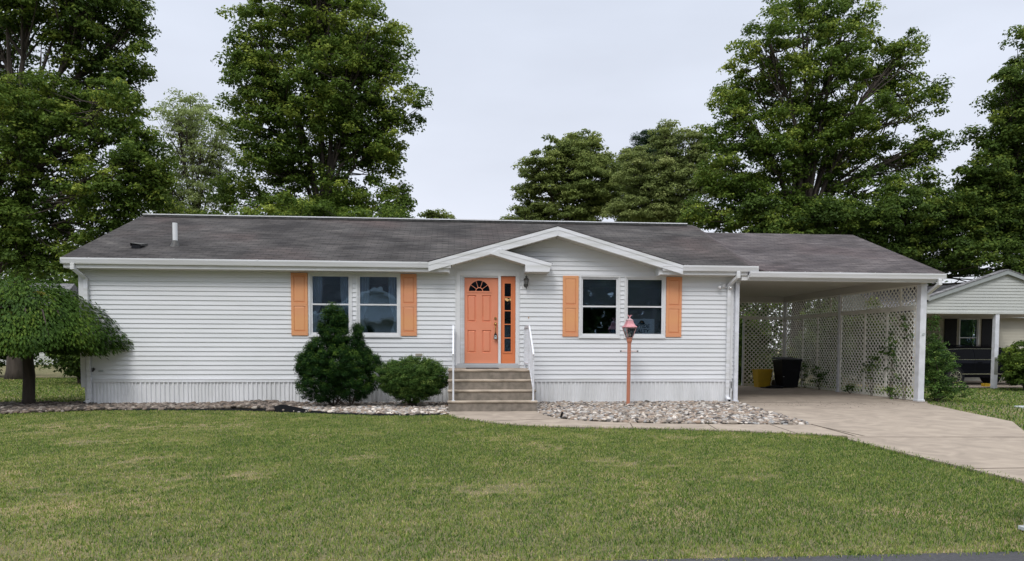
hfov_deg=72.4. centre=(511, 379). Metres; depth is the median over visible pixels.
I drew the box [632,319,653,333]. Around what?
window sign
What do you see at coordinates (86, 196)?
maple tree
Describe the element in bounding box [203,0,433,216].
maple tree
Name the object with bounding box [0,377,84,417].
lawn grass
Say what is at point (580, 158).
oak tree
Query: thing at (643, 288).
window blind
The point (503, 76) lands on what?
sky
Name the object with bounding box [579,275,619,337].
window
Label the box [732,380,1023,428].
lawn grass
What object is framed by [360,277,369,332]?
curtain
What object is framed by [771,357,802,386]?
trash cart
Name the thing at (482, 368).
door mat
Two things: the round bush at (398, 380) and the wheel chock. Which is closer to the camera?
the round bush at (398, 380)
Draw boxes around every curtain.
[313,276,322,331]
[340,277,348,329]
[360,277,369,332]
[388,277,396,332]
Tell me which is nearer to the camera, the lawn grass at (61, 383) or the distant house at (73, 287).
the lawn grass at (61, 383)
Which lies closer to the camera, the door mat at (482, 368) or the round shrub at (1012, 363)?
the door mat at (482, 368)
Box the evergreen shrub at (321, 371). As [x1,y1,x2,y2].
[293,302,382,405]
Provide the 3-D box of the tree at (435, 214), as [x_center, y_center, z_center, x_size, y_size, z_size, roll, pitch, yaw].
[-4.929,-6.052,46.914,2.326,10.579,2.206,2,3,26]
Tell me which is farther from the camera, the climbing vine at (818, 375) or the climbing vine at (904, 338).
the climbing vine at (818, 375)
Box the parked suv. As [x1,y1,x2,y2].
[908,345,1020,384]
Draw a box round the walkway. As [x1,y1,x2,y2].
[449,411,859,436]
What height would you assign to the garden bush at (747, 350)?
3.168 m
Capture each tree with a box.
[0,0,161,379]
[0,65,183,281]
[0,274,133,403]
[141,87,244,214]
[143,190,414,217]
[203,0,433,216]
[416,208,454,218]
[499,128,633,221]
[599,118,729,225]
[614,128,686,208]
[676,0,959,377]
[723,169,1023,291]
[940,25,1023,265]
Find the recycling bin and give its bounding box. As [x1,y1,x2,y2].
[751,369,771,386]
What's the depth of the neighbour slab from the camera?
31.80 m
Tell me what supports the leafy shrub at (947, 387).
on the ground at (45, 373)
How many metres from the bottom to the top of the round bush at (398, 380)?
1.250 m
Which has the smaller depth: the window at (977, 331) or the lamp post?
the lamp post
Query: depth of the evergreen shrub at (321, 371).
15.55 m
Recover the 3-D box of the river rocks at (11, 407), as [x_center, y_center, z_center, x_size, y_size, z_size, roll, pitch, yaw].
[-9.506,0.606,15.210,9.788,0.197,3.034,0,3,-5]
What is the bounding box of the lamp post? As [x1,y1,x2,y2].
[620,315,637,403]
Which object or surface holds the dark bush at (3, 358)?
on the ground at (45, 373)
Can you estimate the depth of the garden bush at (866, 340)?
32.91 m
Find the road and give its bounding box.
[601,551,1023,560]
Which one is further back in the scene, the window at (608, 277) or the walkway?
the window at (608, 277)
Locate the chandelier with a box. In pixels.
[505,284,510,303]
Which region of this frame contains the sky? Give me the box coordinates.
[0,0,1023,348]
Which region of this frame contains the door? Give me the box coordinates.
[465,278,497,362]
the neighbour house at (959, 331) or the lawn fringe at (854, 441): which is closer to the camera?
the lawn fringe at (854, 441)
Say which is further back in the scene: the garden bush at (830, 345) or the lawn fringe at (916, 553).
the garden bush at (830, 345)
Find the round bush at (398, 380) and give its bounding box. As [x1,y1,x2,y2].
[372,353,448,405]
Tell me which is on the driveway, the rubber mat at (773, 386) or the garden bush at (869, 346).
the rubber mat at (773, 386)
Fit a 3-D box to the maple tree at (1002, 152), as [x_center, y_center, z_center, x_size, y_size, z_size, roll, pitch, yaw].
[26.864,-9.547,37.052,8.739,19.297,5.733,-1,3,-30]
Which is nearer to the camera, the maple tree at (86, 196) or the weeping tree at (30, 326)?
the weeping tree at (30, 326)
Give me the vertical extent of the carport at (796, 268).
5.024 m
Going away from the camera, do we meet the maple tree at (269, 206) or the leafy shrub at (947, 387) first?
the leafy shrub at (947, 387)
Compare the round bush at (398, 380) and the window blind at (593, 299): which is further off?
the window blind at (593, 299)
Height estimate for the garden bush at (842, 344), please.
3.139 m
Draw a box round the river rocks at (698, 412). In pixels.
[537,400,808,424]
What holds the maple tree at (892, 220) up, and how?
on the ground at (45, 373)
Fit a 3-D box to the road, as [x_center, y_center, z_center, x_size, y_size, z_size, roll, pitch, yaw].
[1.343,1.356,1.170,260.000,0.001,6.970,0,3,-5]
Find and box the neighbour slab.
[897,381,1022,386]
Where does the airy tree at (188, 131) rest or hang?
on the ground at (45, 373)
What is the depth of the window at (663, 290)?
17.26 m
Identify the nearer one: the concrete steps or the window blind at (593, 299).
the concrete steps
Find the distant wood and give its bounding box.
[0,242,1017,359]
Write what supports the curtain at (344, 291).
hanging from the manufactured house at (206, 308)
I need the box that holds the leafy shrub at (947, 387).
[910,313,977,401]
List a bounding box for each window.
[308,272,352,336]
[356,273,400,336]
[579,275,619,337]
[624,276,665,338]
[958,319,979,345]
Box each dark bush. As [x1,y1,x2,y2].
[0,355,6,373]
[19,353,80,383]
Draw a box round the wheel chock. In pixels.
[981,383,989,386]
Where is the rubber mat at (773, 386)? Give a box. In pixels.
[760,385,783,387]
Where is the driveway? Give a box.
[732,385,1023,483]
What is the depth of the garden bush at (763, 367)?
29.26 m
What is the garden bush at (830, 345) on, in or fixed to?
on the ground at (45, 373)
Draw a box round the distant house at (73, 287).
[0,283,78,364]
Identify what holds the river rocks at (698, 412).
on the soil
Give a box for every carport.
[695,226,946,401]
[849,269,1023,387]
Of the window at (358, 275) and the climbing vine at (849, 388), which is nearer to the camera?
the window at (358, 275)
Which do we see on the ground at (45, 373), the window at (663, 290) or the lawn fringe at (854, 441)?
the lawn fringe at (854, 441)
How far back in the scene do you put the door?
16.99 m
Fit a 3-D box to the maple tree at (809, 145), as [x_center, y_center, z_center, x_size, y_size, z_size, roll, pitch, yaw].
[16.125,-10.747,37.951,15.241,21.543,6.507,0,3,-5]
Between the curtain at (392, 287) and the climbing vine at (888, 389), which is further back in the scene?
the climbing vine at (888, 389)
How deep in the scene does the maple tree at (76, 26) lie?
28.72 m
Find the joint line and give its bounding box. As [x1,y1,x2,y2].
[500,402,992,468]
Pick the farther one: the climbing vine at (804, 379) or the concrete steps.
the climbing vine at (804, 379)
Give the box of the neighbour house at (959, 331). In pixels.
[804,283,1023,380]
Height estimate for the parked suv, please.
1.875 m
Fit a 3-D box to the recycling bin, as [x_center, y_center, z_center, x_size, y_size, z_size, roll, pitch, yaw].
[8.618,-0.048,24.161,0.530,0.605,0.430,0,3,-10]
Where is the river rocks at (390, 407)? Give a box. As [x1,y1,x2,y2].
[293,401,449,415]
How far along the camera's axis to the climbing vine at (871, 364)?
19.83 m
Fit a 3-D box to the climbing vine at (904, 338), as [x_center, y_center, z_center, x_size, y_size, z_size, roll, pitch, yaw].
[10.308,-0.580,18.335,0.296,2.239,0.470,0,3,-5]
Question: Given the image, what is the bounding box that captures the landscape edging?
[112,404,441,415]
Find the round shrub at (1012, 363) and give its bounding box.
[995,340,1023,390]
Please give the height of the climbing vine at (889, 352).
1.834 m
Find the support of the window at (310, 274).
in the manufactured house at (206, 308)
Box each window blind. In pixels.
[583,279,615,308]
[628,280,660,333]
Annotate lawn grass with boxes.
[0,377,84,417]
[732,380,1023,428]
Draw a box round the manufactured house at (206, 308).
[60,213,758,403]
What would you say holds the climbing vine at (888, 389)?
on the driveway
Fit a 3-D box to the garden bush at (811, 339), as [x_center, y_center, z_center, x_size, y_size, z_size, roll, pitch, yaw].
[11.834,-1.361,27.025,2.798,3.242,2.562,0,3,-5]
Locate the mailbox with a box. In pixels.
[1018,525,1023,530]
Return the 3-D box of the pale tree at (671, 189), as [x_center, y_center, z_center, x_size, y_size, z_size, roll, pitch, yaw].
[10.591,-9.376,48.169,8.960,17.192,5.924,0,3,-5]
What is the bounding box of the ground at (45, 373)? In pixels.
[0,349,1023,560]
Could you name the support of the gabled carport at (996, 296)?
on the ground at (45, 373)
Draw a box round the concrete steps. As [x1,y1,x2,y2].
[448,325,537,410]
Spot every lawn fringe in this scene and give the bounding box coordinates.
[260,544,1023,560]
[446,413,1021,482]
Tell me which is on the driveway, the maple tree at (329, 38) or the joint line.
the joint line
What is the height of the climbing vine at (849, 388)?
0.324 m
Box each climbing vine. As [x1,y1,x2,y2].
[800,362,811,387]
[808,365,829,388]
[843,383,854,393]
[862,356,882,395]
[877,331,905,398]
[880,381,910,398]
[899,315,913,398]
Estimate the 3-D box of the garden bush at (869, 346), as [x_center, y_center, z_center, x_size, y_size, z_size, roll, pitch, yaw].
[11.245,-0.979,21.939,1.624,3.256,1.892,-1,3,-18]
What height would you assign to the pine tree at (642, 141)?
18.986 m
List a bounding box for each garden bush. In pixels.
[733,308,781,382]
[738,310,776,371]
[781,306,849,384]
[800,318,858,380]
[803,298,857,387]
[834,296,903,392]
[846,314,883,382]
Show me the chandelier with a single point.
(507, 300)
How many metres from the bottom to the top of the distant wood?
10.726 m
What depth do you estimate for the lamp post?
16.43 m
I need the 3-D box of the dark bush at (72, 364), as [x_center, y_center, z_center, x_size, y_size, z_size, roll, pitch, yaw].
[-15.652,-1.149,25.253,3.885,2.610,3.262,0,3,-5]
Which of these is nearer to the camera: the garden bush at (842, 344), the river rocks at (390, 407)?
the river rocks at (390, 407)
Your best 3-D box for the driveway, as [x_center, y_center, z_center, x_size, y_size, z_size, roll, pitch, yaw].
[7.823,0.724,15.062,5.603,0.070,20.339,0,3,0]
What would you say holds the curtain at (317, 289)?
hanging from the manufactured house at (206, 308)
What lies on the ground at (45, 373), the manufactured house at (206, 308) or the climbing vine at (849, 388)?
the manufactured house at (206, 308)
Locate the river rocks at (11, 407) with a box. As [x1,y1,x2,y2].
[0,399,309,414]
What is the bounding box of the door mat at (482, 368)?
[466,368,498,368]

